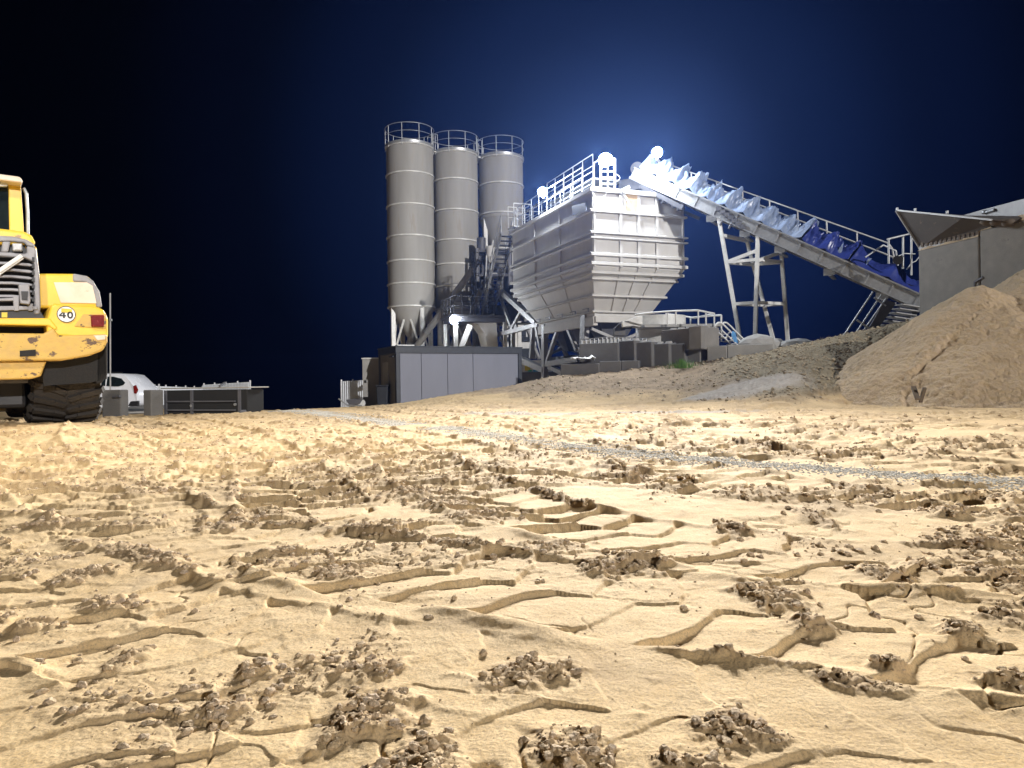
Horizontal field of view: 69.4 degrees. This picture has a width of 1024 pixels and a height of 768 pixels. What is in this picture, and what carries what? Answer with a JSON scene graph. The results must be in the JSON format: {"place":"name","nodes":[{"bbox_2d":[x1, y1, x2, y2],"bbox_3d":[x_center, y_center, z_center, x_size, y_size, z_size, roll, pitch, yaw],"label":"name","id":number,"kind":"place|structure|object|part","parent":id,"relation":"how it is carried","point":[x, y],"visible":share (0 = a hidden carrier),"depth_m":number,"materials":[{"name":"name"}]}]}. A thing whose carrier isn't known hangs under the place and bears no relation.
{"place":"outdoors","nodes":[
{"label":"outdoors","id":0,"kind":"place"},
{"bbox_2d":[128,405,163,413],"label":"yard slab","id":1,"kind":"structure","parent":0,"point":[135,409],"depth_m":31.27,"materials":[{"name":"concrete"}]},
{"bbox_2d":[100,372,158,407],"bbox_3d":[-15.913,0.326,28.464,3.944,1.571,1.832,-1,0,0],"label":"parked car","id":2,"kind":"object","parent":1,"relation":"on","point":[135,385],"visible":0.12,"depth_m":27.69,"materials":[{"name":"white paint"}]},
{"bbox_3d":[-14.816,-0.098,27.669,0.683,0.374,0.128,-1,0,0],"label":"rear window","id":3,"kind":"part","parent":2,"relation":"part of","materials":[{"name":"black glass"}]},
{"bbox_2d":[0,320,1023,767],"bbox_3d":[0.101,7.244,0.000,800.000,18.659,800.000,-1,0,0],"label":"ground","id":4,"kind":"structure","parent":0,"point":[642,626],"depth_m":2.23,"materials":[{"name":"beige sand"}]},
{"bbox_2d":[0,174,107,422],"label":"wheel loader","id":5,"kind":"object","parent":4,"relation":"on","point":[53,344],"visible":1,"depth_m":9.77,"materials":[{"name":"metal"}]},
{"bbox_2d":[109,293,111,389],"bbox_3d":[-11.398,-1.064,20.983,0.109,3.037,0.077,-1,0,0],"label":"thin mast","id":6,"kind":"object","parent":4,"relation":"on","point":[110,319],"visible":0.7,"depth_m":20.98,"materials":[{"name":"grey metal"}]},
{"bbox_2d":[102,390,127,416],"bbox_3d":[-9.394,0.532,17.487,0.606,0.790,0.295,-1,0,20],"label":"concrete block","id":7,"kind":"object","parent":4,"relation":"on","point":[115,402],"depth_m":17.40,"materials":[{"name":"concrete"}]},
{"bbox_2d":[144,390,162,415],"bbox_3d":[-9.141,0.536,18.846,0.340,0.770,0.339,-1,0,33],"label":"concrete block","id":8,"kind":"object","parent":4,"relation":"on","point":[153,402],"depth_m":18.72,"materials":[{"name":"grey concrete"}]},
{"bbox_2d":[154,384,202,404],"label":"sheet fence","id":9,"kind":"object","parent":4,"relation":"on","point":[165,386],"visible":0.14,"depth_m":48.37,"materials":[{"name":"white metal"}]},
{"bbox_2d":[160,386,268,414],"bbox_3d":[-7.656,0.473,18.927,2.870,0.788,0.828,-1,0,22],"label":"steel trough","id":10,"kind":"object","parent":4,"relation":"on","point":[209,401],"visible":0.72,"depth_m":18.63,"materials":[{"name":"metal"}]},
{"bbox_2d":[203,380,250,389],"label":"sheet fence","id":11,"kind":"object","parent":4,"relation":"on","point":[244,384],"visible":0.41,"depth_m":48.78,"materials":[{"name":"white metal"}]},
{"bbox_2d":[340,379,362,406],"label":"sheet fence","id":12,"kind":"object","parent":4,"relation":"on","point":[352,389],"visible":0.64,"depth_m":51.22,"materials":[{"name":"white metal"}]},
{"bbox_2d":[338,399,365,405],"bbox_3d":[-6.885,0.796,31.650,1.230,0.404,0.560,-1,0,0],"label":"wheelbarrow","id":13,"kind":"object","parent":4,"relation":"on","point":[360,402],"visible":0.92,"depth_m":31.40,"materials":[{"name":"metal"}]},
{"bbox_2d":[361,358,378,405],"bbox_3d":[-5.703,0.112,33.600,1.830,2.550,2.100,-1,0,0],"label":"storage cabin","id":14,"kind":"object","parent":4,"relation":"on","point":[370,369],"visible":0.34,"depth_m":32.60,"materials":[{"name":"metal"}]},
{"bbox_2d":[375,385,389,404],"bbox_3d":[-5.372,0.548,30.850,0.537,1.010,0.700,-1,0,0],"label":"waste bin","id":15,"kind":"object","parent":4,"relation":"on","point":[382,394],"visible":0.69,"depth_m":30.58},
{"bbox_2d":[384,121,435,345],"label":"cement silo","id":16,"kind":"object","parent":4,"relation":"on","point":[410,239],"visible":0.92,"depth_m":44.80,"materials":[{"name":"paint"}]},
{"bbox_2d":[427,133,437,152],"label":"silo bridge","id":17,"kind":"structure","parent":16,"relation":"attached to","point":[432,140],"depth_m":46.56,"materials":[{"name":"paint"}]},
{"bbox_2d":[414,259,481,345],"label":"screw conveyor","id":18,"kind":"object","parent":16,"relation":"attached to","point":[435,320],"visible":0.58,"depth_m":43.69,"materials":[{"name":"metal"}]},
{"bbox_2d":[377,346,522,403],"bbox_3d":[-2.691,-0.198,32.382,5.887,2.775,2.500,-1,0,-27],"label":"site container","id":19,"kind":"object","parent":4,"relation":"on","point":[410,373],"visible":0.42,"depth_m":31.09,"materials":[{"name":"metal"}]},
{"bbox_2d":[382,362,388,384],"bbox_3d":[-5.342,0.106,31.352,0.050,2.050,0.820,-1,0,-27],"label":"door","id":20,"kind":"structure","parent":19,"relation":"in","point":[385,366],"depth_m":31.30,"materials":[{"name":"metal"}]},
{"bbox_2d":[433,130,478,346],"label":"cement silo","id":21,"kind":"object","parent":4,"relation":"on","point":[456,184],"visible":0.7,"depth_m":46.34,"materials":[{"name":"paint"}]},
{"bbox_2d":[474,140,481,159],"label":"silo bridge","id":22,"kind":"structure","parent":21,"relation":"attached to","point":[478,148],"depth_m":47.81,"materials":[{"name":"paint"}]},
{"bbox_2d":[440,295,506,346],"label":"mixer platform","id":23,"kind":"structure","parent":4,"relation":"on","point":[464,319],"depth_m":41.69,"materials":[{"name":"metal"}]},
{"bbox_2d":[450,317,456,324],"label":"floodlight","id":24,"kind":"object","parent":23,"relation":"attached to","point":[453,320],"visible":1,"depth_m":40.74,"materials":[{"name":"metal"}]},
{"bbox_2d":[458,280,485,345],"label":"screw conveyor","id":25,"kind":"object","parent":23,"relation":"attached to","point":[479,290],"visible":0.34,"depth_m":44.04,"materials":[{"name":"metal"}]},
{"bbox_2d":[471,252,478,314],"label":"caged ladder","id":26,"kind":"object","parent":23,"relation":"attached to","point":[474,275],"visible":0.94,"depth_m":41.97,"materials":[{"name":"metal"}]},
{"bbox_2d":[459,313,497,346],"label":"concrete mixer","id":27,"kind":"object","parent":23,"relation":"attached to","point":[487,334],"visible":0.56,"depth_m":42.20,"materials":[{"name":"paint"}]},
{"bbox_2d":[477,135,523,346],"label":"cement silo","id":28,"kind":"object","parent":4,"relation":"on","point":[501,187],"visible":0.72,"depth_m":47.41,"materials":[{"name":"paint"}]},
{"bbox_2d":[475,237,530,346],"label":"batching tower","id":29,"kind":"structure","parent":4,"relation":"on","point":[483,250],"depth_m":45.16,"materials":[{"name":"metal"}]},
{"bbox_2d":[0,408,1023,767],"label":"soil crumbs","id":30,"kind":"object","parent":4,"relation":"on","point":[220,714],"visible":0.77,"depth_m":2.29,"materials":[{"name":"brown soil"}]},
{"bbox_2d":[499,325,537,358],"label":"cabin","id":31,"kind":"object","parent":4,"relation":"on","point":[525,345],"visible":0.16,"depth_m":49.85,"materials":[{"name":"white metal"}]},
{"bbox_2d":[499,337,536,341],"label":"window","id":32,"kind":"structure","parent":31,"relation":"in","point":[523,338],"depth_m":49.86,"materials":[{"name":"grey glass"}]},
{"bbox_2d":[521,330,525,336],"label":"window","id":33,"kind":"structure","parent":31,"relation":"in","point":[523,333],"depth_m":49.86,"materials":[{"name":"glass"}]},
{"bbox_2d":[522,348,537,358],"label":"window","id":34,"kind":"structure","parent":31,"relation":"in","point":[525,351],"depth_m":49.86,"materials":[{"name":"grey glass"}]},
{"bbox_2d":[522,360,558,382],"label":"concrete block","id":35,"kind":"object","parent":4,"relation":"on","point":[529,373],"visible":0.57,"depth_m":41.90,"materials":[{"name":"grey concrete"}]},
{"bbox_2d":[561,363,599,374],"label":"concrete block","id":36,"kind":"object","parent":4,"relation":"on","point":[578,369],"depth_m":27.24,"materials":[{"name":"grey concrete"}]},
{"bbox_2d":[571,355,595,359],"bbox_3d":[2.619,-0.970,27.302,0.910,0.205,0.561,-1,0,0],"label":"cloth scrap","id":37,"kind":"object","parent":36,"relation":"on","point":[590,357],"visible":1,"depth_m":27.18,"materials":[{"name":"white fabric"}]},
{"bbox_2d":[497,154,688,377],"bbox_3d":[1.861,-4.863,39.763,4.650,10.473,19.984,-1,0,-21],"label":"aggregate hopper","id":38,"kind":"object","parent":4,"relation":"on","point":[594,257],"visible":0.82,"depth_m":31.78,"materials":[{"name":"paint"}]},
{"bbox_2d":[481,203,530,314],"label":"metal stairs","id":39,"kind":"structure","parent":38,"relation":"attached to","point":[509,245],"depth_m":40.72,"materials":[{"name":"grey metal"}]},
{"bbox_2d":[538,187,546,198],"bbox_3d":[1.417,-8.797,34.018,0.422,0.489,0.277,-1,0,11],"label":"floodlight","id":40,"kind":"object","parent":38,"relation":"attached to","point":[542,192],"visible":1,"depth_m":33.92,"materials":[{"name":"metal"}]},
{"bbox_2d":[599,153,611,167],"bbox_3d":[3.707,-8.870,29.320,0.521,0.533,0.298,-1,0,9],"label":"floodlight","id":41,"kind":"object","parent":38,"relation":"attached to","point":[605,160],"visible":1,"depth_m":29.22,"materials":[{"name":"metal"}]},
{"bbox_2d":[580,342,619,363],"bbox_3d":[3.367,-0.958,27.817,1.520,1.140,0.590,-1,0,27],"label":"concrete block","id":42,"kind":"object","parent":4,"relation":"on","point":[605,351],"depth_m":27.52,"materials":[{"name":"grey concrete"}]},
{"bbox_2d":[581,337,646,343],"bbox_3d":[3.821,-1.520,27.900,2.654,0.556,0.150,-1,0,30],"label":"slatted barrier","id":43,"kind":"object","parent":42,"relation":"on","point":[606,340],"visible":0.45,"depth_m":28.02,"materials":[{"name":"white metal"}]},
{"bbox_2d":[600,361,620,371],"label":"concrete block","id":44,"kind":"object","parent":4,"relation":"on","point":[611,366],"depth_m":26.85,"materials":[{"name":"grey concrete"}]},
{"bbox_2d":[619,338,639,360],"bbox_3d":[4.426,-0.889,27.291,0.590,1.575,0.757,-1,0,-39],"label":"concrete block","id":45,"kind":"object","parent":4,"relation":"on","point":[628,350],"depth_m":27.03,"materials":[{"name":"grey concrete"}]},
{"bbox_2d":[621,360,639,369],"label":"concrete block","id":46,"kind":"object","parent":4,"relation":"on","point":[626,365],"depth_m":26.64,"materials":[{"name":"grey concrete"}]},
{"bbox_2d":[636,339,656,366],"bbox_3d":[4.946,-0.816,26.882,0.590,1.575,0.741,-1,0,-44],"label":"concrete block","id":47,"kind":"object","parent":4,"relation":"on","point":[645,352],"depth_m":26.61,"materials":[{"name":"grey concrete"}]},
{"bbox_2d":[613,314,685,341],"bbox_3d":[5.456,-1.276,29.400,2.887,2.800,1.960,-1,0,0],"label":"round tank","id":48,"kind":"object","parent":4,"relation":"on","point":[637,322],"visible":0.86,"depth_m":28.55,"materials":[{"name":"metal"}]},
{"bbox_2d":[635,309,721,341],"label":"railed deck","id":49,"kind":"structure","parent":48,"relation":"attached to","point":[667,325],"depth_m":27.65,"materials":[{"name":"metal"}]},
{"bbox_2d":[714,322,742,344],"bbox_3d":[8.151,-1.838,27.342,1.568,0.997,0.948,-1,0,0],"label":"stair railing","id":50,"kind":"object","parent":49,"relation":"attached to","point":[726,337],"visible":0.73,"depth_m":27.01,"materials":[{"name":"white metal"}]},
{"bbox_2d":[731,331,737,342],"bbox_3d":[8.043,-1.704,26.720,0.227,0.452,0.040,-1,0,0],"label":"blue rag","id":51,"kind":"object","parent":50,"relation":"hanging from","point":[733,335],"visible":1,"depth_m":26.70,"materials":[{"name":"fabric"}]},
{"bbox_2d":[654,341,672,365],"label":"concrete block","id":52,"kind":"object","parent":4,"relation":"on","point":[662,353],"depth_m":26.29,"materials":[{"name":"grey concrete"}]},
{"bbox_2d":[671,342,686,363],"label":"concrete block","id":53,"kind":"object","parent":4,"relation":"on","point":[678,351],"depth_m":26.06,"materials":[{"name":"grey concrete"}]},
{"bbox_2d":[655,358,703,368],"bbox_3d":[5.738,-0.719,24.994,2.585,0.387,1.519,-1,0,0],"label":"grass tuft","id":54,"kind":"object","parent":4,"relation":"on","point":[681,365],"visible":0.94,"depth_m":24.91,"materials":[{"name":"green plant"}]},
{"bbox_2d":[687,350,699,362],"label":"concrete block","id":55,"kind":"object","parent":4,"relation":"on","point":[692,355],"depth_m":25.94,"materials":[{"name":"grey concrete"}]},
{"bbox_2d":[661,325,718,349],"bbox_3d":[6.355,-1.622,26.443,0.990,0.855,1.830,-1,0,-36],"label":"concrete block","id":56,"kind":"object","parent":55,"relation":"on","point":[679,335],"depth_m":25.96,"materials":[{"name":"grey concrete"}]},
{"bbox_2d":[689,326,715,348],"bbox_3d":[6.673,-1.611,25.899,0.490,0.790,1.022,-1,0,44],"label":"concrete block","id":57,"kind":"object","parent":55,"relation":"on","point":[696,337],"depth_m":25.51,"materials":[{"name":"grey concrete"}]},
{"bbox_2d":[700,350,706,361],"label":"concrete block","id":58,"kind":"structure","parent":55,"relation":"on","point":[703,354],"depth_m":25.94,"materials":[{"name":"grey concrete"}]},
{"bbox_2d":[707,346,727,360],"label":"concrete block","id":59,"kind":"object","parent":4,"relation":"on","point":[716,352],"depth_m":25.41,"materials":[{"name":"grey concrete"}]},
{"bbox_2d":[525,319,911,401],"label":"spoil stones","id":60,"kind":"object","parent":4,"relation":"on","point":[802,357],"visible":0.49,"depth_m":21.68,"materials":[{"name":"stone"}]},
{"bbox_2d":[727,344,774,357],"bbox_3d":[8.147,-0.892,25.175,1.484,0.890,0.590,-1,0,24],"label":"concrete block","id":61,"kind":"object","parent":4,"relation":"on","point":[735,350],"depth_m":24.94,"materials":[{"name":"grey concrete"}]},
{"bbox_2d":[717,217,789,343],"bbox_3d":[9.698,-3.644,29.598,2.551,6.111,1.395,-1,0,31],"label":"support trestle","id":62,"kind":"object","parent":4,"relation":"on","point":[757,261],"visible":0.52,"depth_m":29.43,"materials":[{"name":"white metal"}]},
{"bbox_2d":[618,159,919,309],"bbox_3d":[10.183,-6.238,29.639,11.807,7.564,2.154,-1,0,31],"label":"belt conveyor","id":63,"kind":"object","parent":62,"relation":"on","point":[639,179],"visible":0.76,"depth_m":28.91,"materials":[{"name":"metal"}]},
{"bbox_2d":[652,147,661,159],"bbox_3d":[5.956,-9.457,30.318,0.397,0.473,0.280,-1,0,0],"label":"floodlight","id":64,"kind":"object","parent":63,"relation":"attached to","point":[656,152],"visible":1,"depth_m":30.23,"materials":[{"name":"metal"}]},
{"bbox_2d":[639,153,818,237],"bbox_3d":[8.731,-7.749,30.132,6.921,4.444,1.411,-1,0,31],"label":"tarpaulin","id":65,"kind":"object","parent":63,"relation":"on","point":[769,216],"visible":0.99,"depth_m":29.68,"materials":[{"name":"white plastic"}]},
{"bbox_2d":[802,220,863,261],"bbox_3d":[12.230,-5.432,28.071,2.057,1.700,1.411,-1,0,31],"label":"tarpaulin","id":66,"kind":"object","parent":63,"relation":"on","point":[832,243],"visible":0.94,"depth_m":27.74,"materials":[{"name":"blue plastic"}]},
{"bbox_2d":[850,245,918,291],"bbox_3d":[13.990,-4.151,27.036,2.824,2.140,1.410,-1,0,31],"label":"tarpaulin","id":67,"kind":"object","parent":63,"relation":"on","point":[895,273],"visible":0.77,"depth_m":26.75,"materials":[{"name":"blue plastic"}]},
{"bbox_2d":[865,233,918,274],"bbox_3d":[13.189,-4.441,25.605,1.366,1.448,1.250,-1,0,0],"label":"foot railing","id":68,"kind":"object","parent":63,"relation":"attached to","point":[902,254],"visible":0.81,"depth_m":25.27,"materials":[{"name":"grey metal"}]},
{"bbox_2d":[893,255,902,264],"bbox_3d":[13.324,-4.283,25.500,0.320,0.408,0.732,-1,0,29],"label":"drive drum","id":69,"kind":"object","parent":68,"relation":"attached to","point":[897,259],"visible":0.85,"depth_m":25.20,"materials":[{"name":"black metal"}]},
{"bbox_2d":[739,334,774,344],"bbox_3d":[8.544,-1.442,25.902,1.277,0.645,0.843,-1,0,0],"label":"concrete footing","id":70,"kind":"object","parent":4,"relation":"on","point":[758,339],"visible":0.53,"depth_m":25.60,"materials":[{"name":"grey concrete"}]},
{"bbox_2d":[774,338,782,348],"bbox_3d":[9.451,-1.409,26.808,1.129,0.522,0.776,-1,0,-26],"label":"concrete footing","id":71,"kind":"object","parent":4,"relation":"on","point":[777,341],"visible":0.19,"depth_m":26.48,"materials":[{"name":"grey concrete"}]},
{"bbox_2d":[780,338,813,346],"bbox_3d":[10.240,-1.359,26.470,1.292,0.570,0.872,-1,0,0],"label":"concrete footing","id":72,"kind":"object","parent":4,"relation":"on","point":[792,342],"visible":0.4,"depth_m":26.25,"materials":[{"name":"grey concrete"}]},
{"bbox_2d":[843,291,919,334],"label":"side stairs","id":73,"kind":"structure","parent":4,"relation":"on","point":[884,309],"depth_m":25.40,"materials":[{"name":"metal"}]},
{"bbox_2d":[911,386,919,399],"bbox_3d":[7.997,0.177,14.650,0.090,0.276,0.234,-1,0,7],"label":"plank","id":74,"kind":"object","parent":4,"relation":"on","point":[915,392],"visible":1,"depth_m":14.63,"materials":[{"name":"grey wood"}]},
{"bbox_2d":[918,387,926,402],"bbox_3d":[8.109,0.216,14.600,0.070,0.304,0.235,-1,0,5],"label":"plank","id":75,"kind":"object","parent":4,"relation":"on","point":[923,392],"visible":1,"depth_m":14.57,"materials":[{"name":"grey wood"}]},
{"bbox_2d":[834,269,1023,407],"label":"sand pile","id":76,"kind":"object","parent":4,"relation":"on","point":[964,348],"visible":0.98,"depth_m":16.64,"materials":[{"name":"beige sand"}]},
{"bbox_2d":[919,237,982,314],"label":"wall block","id":77,"kind":"structure","parent":4,"relation":"on","point":[947,271],"depth_m":22.81,"materials":[{"name":"concrete"}]},
{"bbox_2d":[919,214,1023,250],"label":"spilled sand","id":78,"kind":"structure","parent":77,"relation":"on","point":[978,235],"depth_m":22.28,"materials":[{"name":"beige sand"}]},
{"bbox_2d":[979,220,991,226],"bbox_3d":[13.729,-4.652,21.263,0.528,0.254,0.400,-1,0,0],"label":"dirt lump","id":79,"kind":"object","parent":78,"relation":"on","point":[986,223],"visible":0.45,"depth_m":21.18,"materials":[{"name":"brown soil"}]},
{"bbox_2d":[989,220,1001,226],"bbox_3d":[13.815,-4.581,20.895,0.542,0.261,0.403,-1,0,0],"label":"dirt lump","id":80,"kind":"object","parent":78,"relation":"on","point":[995,223],"visible":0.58,"depth_m":20.85,"materials":[{"name":"brown soil"}]},
{"bbox_2d":[1001,219,1016,226],"bbox_3d":[13.896,-4.490,20.599,0.512,0.245,0.408,-1,0,0],"label":"dirt lump","id":81,"kind":"object","parent":78,"relation":"on","point":[1009,223],"visible":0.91,"depth_m":20.47,"materials":[{"name":"brown soil"}]},
{"bbox_2d":[980,220,1023,287],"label":"wall block","id":82,"kind":"structure","parent":4,"relation":"on","point":[1002,253],"depth_m":20.92,"materials":[{"name":"concrete"}]},
{"bbox_2d":[895,199,1023,250],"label":"loading hopper","id":83,"kind":"object","parent":82,"relation":"on","point":[924,229],"visible":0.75,"depth_m":23.31,"materials":[{"name":"grey metal"}]},
{"bbox_2d":[0,0,1023,411],"label":"sky","id":84,"kind":"structure","parent":0,"point":[216,169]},
{"bbox_2d":[269,408,1023,491],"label":"gravel","id":85,"kind":"structure","parent":0,"point":[817,467],"depth_m":5.83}
]}

